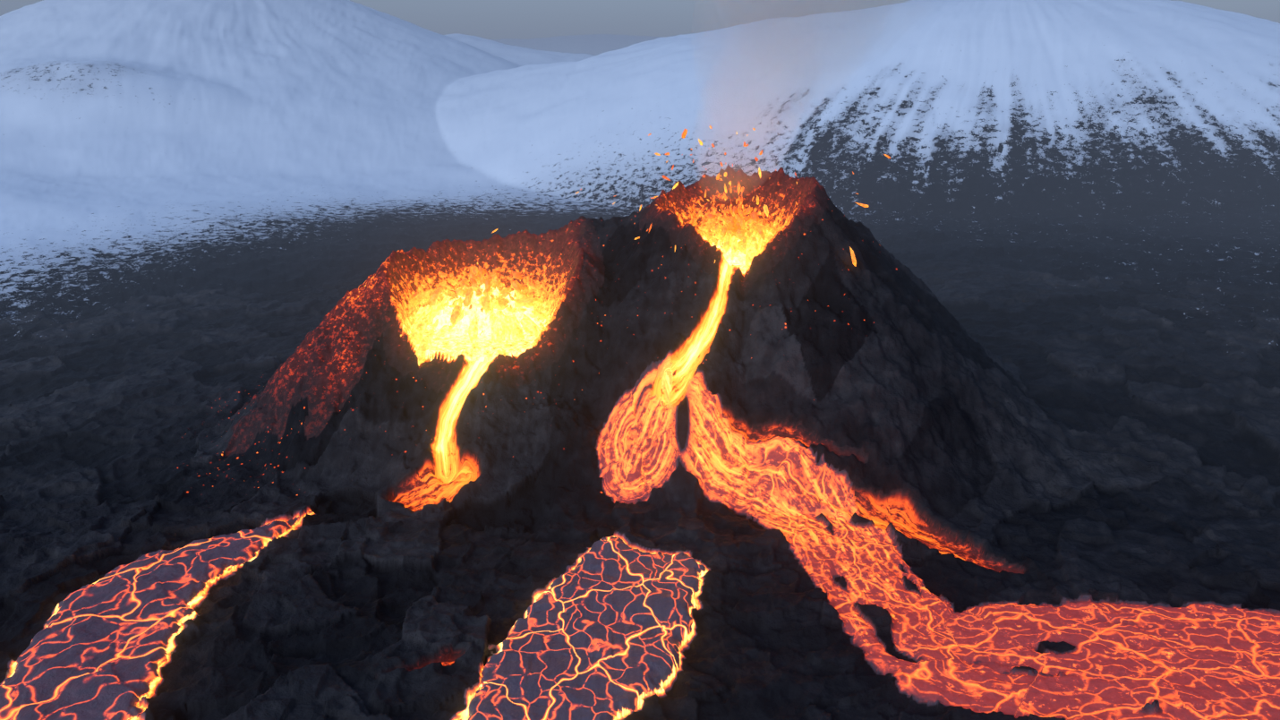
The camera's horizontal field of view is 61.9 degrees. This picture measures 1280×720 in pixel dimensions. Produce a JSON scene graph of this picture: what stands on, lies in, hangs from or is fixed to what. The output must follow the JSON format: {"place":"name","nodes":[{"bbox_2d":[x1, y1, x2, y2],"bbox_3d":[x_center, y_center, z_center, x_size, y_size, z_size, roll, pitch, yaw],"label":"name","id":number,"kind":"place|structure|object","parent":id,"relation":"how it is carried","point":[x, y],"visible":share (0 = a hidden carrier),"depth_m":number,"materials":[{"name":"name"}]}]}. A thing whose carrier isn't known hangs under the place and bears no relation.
{"place":"outdoors","nodes":[
{"label":"outdoors","id":0,"kind":"place"},
{"bbox_2d":[0,0,1279,719],"bbox_3d":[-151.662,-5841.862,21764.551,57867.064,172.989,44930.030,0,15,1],"label":"terrain","id":1,"kind":"structure","parent":0,"point":[985,424],"depth_m":199.54,"materials":[{"name":"black stone"}]},
{"bbox_2d":[400,265,547,366],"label":"lava fountain","id":2,"kind":"object","parent":1,"relation":"on","point":[474,310],"visible":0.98,"depth_m":210.01,"materials":[{"name":"yellow liquid"}]},
{"bbox_2d":[413,125,890,297],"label":"lava sparks","id":3,"kind":"object","parent":1,"relation":"on","point":[765,207],"visible":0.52,"depth_m":211.76,"materials":[{"name":"orange"}]},
{"bbox_2d":[691,205,776,265],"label":"lava fountain","id":4,"kind":"object","parent":1,"relation":"on","point":[735,238],"visible":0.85,"depth_m":212.49,"materials":[{"name":"yellow liquid"}]},
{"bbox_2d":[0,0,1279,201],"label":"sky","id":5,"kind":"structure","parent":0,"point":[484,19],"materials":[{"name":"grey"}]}
]}

